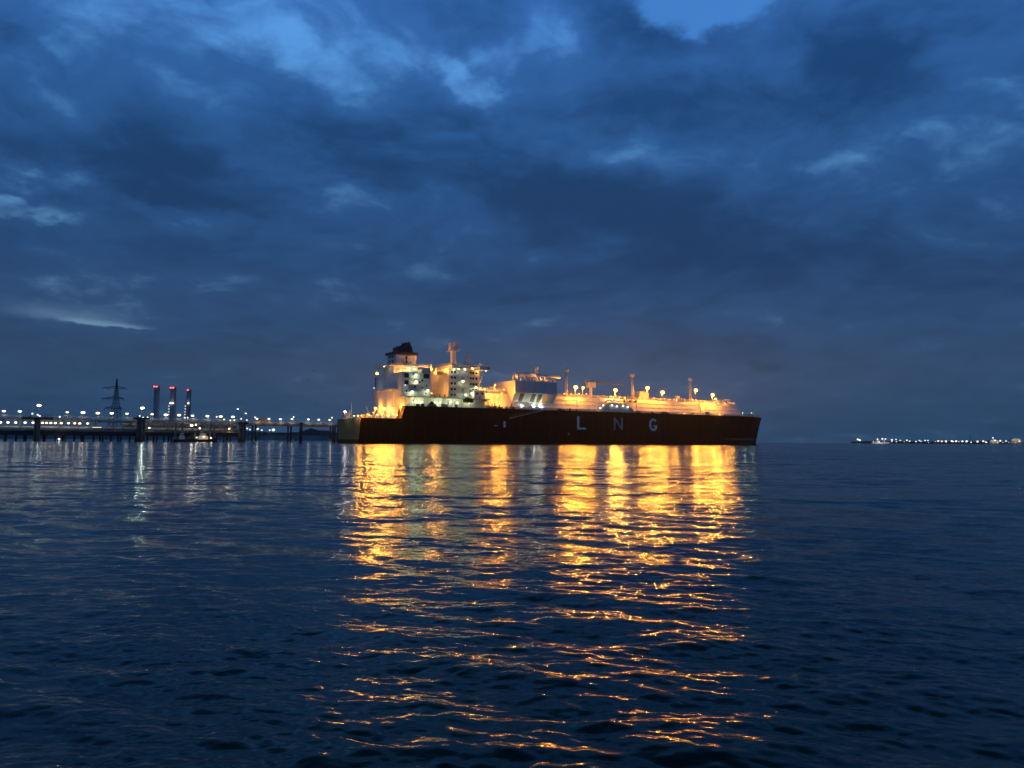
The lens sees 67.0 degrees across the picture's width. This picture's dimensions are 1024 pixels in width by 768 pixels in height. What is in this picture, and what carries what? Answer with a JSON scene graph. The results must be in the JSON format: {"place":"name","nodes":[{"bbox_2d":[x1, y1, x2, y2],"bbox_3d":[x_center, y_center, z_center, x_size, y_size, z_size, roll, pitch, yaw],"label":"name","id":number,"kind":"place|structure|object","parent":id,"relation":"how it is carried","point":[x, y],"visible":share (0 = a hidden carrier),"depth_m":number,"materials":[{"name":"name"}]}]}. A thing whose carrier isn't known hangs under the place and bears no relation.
{"place":"outdoors","nodes":[
{"label":"outdoors","id":0,"kind":"place"},
{"bbox_2d":[152,386,159,423],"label":"chimney","id":1,"kind":"object","parent":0,"point":[156,401],"visible":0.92,"depth_m":2495.22,"materials":[{"name":"concrete"}]},
{"bbox_2d":[0,435,336,440],"bbox_3d":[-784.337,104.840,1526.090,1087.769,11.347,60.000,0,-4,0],"label":"shore","id":2,"kind":"structure","parent":0,"point":[296,438],"depth_m":1503.10,"materials":[{"name":"grey concrete"}]},
{"bbox_2d":[102,379,124,438],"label":"pylon","id":3,"kind":"object","parent":2,"relation":"on","point":[116,386],"visible":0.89,"depth_m":1500.93,"materials":[{"name":"metal"}]},
{"bbox_2d":[168,387,176,421],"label":"chimney","id":4,"kind":"object","parent":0,"point":[172,412],"visible":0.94,"depth_m":2494.74,"materials":[{"name":"concrete"}]},
{"bbox_2d":[184,389,191,421],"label":"chimney","id":5,"kind":"object","parent":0,"point":[188,404],"visible":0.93,"depth_m":2495.66,"materials":[{"name":"concrete"}]},
{"bbox_2d":[237,428,336,435],"bbox_3d":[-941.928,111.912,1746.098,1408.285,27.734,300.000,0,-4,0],"label":"land","id":6,"kind":"structure","parent":0,"point":[311,432],"depth_m":1655.21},
{"bbox_2d":[0,439,1023,767],"bbox_3d":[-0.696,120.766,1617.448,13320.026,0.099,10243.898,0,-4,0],"label":"water","id":7,"kind":"structure","parent":0,"point":[350,605],"depth_m":8.01,"materials":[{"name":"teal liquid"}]},
{"bbox_2d":[21,415,52,440],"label":"mooring dolphin","id":8,"kind":"object","parent":7,"relation":"in","point":[36,434],"visible":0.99,"depth_m":405.24,"materials":[{"name":"concrete"}]},
{"bbox_2d":[0,414,244,441],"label":"jetty","id":9,"kind":"object","parent":7,"relation":"in","point":[168,428],"visible":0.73,"depth_m":434.33,"materials":[{"name":"concrete"}]},
{"bbox_2d":[133,415,149,441],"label":"mooring dolphin","id":10,"kind":"object","parent":7,"relation":"in","point":[140,433],"visible":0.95,"depth_m":434.15,"materials":[{"name":"concrete"}]},
{"bbox_2d":[172,431,189,441],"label":"workboat","id":11,"kind":"object","parent":7,"relation":"on","point":[181,438],"visible":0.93,"depth_m":444.66,"materials":[{"name":"paint"}]},
{"bbox_2d":[189,429,199,438],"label":"mooring dolphin","id":12,"kind":"object","parent":7,"relation":"in","point":[194,434],"visible":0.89,"depth_m":451.23,"materials":[{"name":"concrete"}]},
{"bbox_2d":[187,434,216,441],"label":"workboat","id":13,"kind":"object","parent":7,"relation":"on","point":[202,437],"visible":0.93,"depth_m":450.62,"materials":[{"name":"paint"}]},
{"bbox_2d":[236,420,248,441],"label":"mooring dolphin","id":14,"kind":"object","parent":7,"relation":"in","point":[242,432],"visible":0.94,"depth_m":467.64,"materials":[{"name":"concrete"}]},
{"bbox_2d":[246,419,337,442],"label":"walkway bridge","id":15,"kind":"structure","parent":7,"relation":"in","point":[263,422],"depth_m":492.14,"materials":[{"name":"paint"}]},
{"bbox_2d":[299,423,302,441],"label":"mooring dolphin","id":16,"kind":"object","parent":7,"relation":"in","point":[300,431],"visible":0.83,"depth_m":491.76,"materials":[{"name":"concrete"}]},
{"bbox_2d":[337,341,760,444],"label":"gas tanker","id":17,"kind":"object","parent":7,"relation":"on","point":[412,404],"visible":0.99,"depth_m":416.97,"materials":[{"name":"paint"}]},
{"bbox_2d":[463,397,473,402],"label":"lifeboat","id":18,"kind":"object","parent":17,"relation":"hanging from","point":[467,400],"visible":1,"depth_m":398.25,"materials":[{"name":"orange plastic"}]},
{"bbox_2d":[875,440,889,443],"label":"cargo ship","id":19,"kind":"object","parent":7,"relation":"on","point":[877,442],"visible":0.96,"depth_m":2946.20,"materials":[{"name":"white paint"}]},
{"bbox_2d":[0,0,1023,442],"label":"sky","id":20,"kind":"structure","parent":0,"point":[809,214],"materials":[{"name":"blue"}]},
{"bbox_2d":[851,441,1023,443],"bbox_3d":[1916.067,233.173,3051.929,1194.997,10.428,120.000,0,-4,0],"label":"spit","id":21,"kind":"structure","parent":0,"point":[904,442],"depth_m":3008.91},
{"bbox_2d":[987,440,998,443],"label":"shed","id":22,"kind":"structure","parent":21,"relation":"on","point":[990,441],"depth_m":2997.38,"materials":[{"name":"grey metal"}]},
{"bbox_2d":[1008,438,1021,443],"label":"shed","id":23,"kind":"structure","parent":21,"relation":"on","point":[1013,440],"depth_m":2997.56,"materials":[{"name":"grey metal"}]}
]}

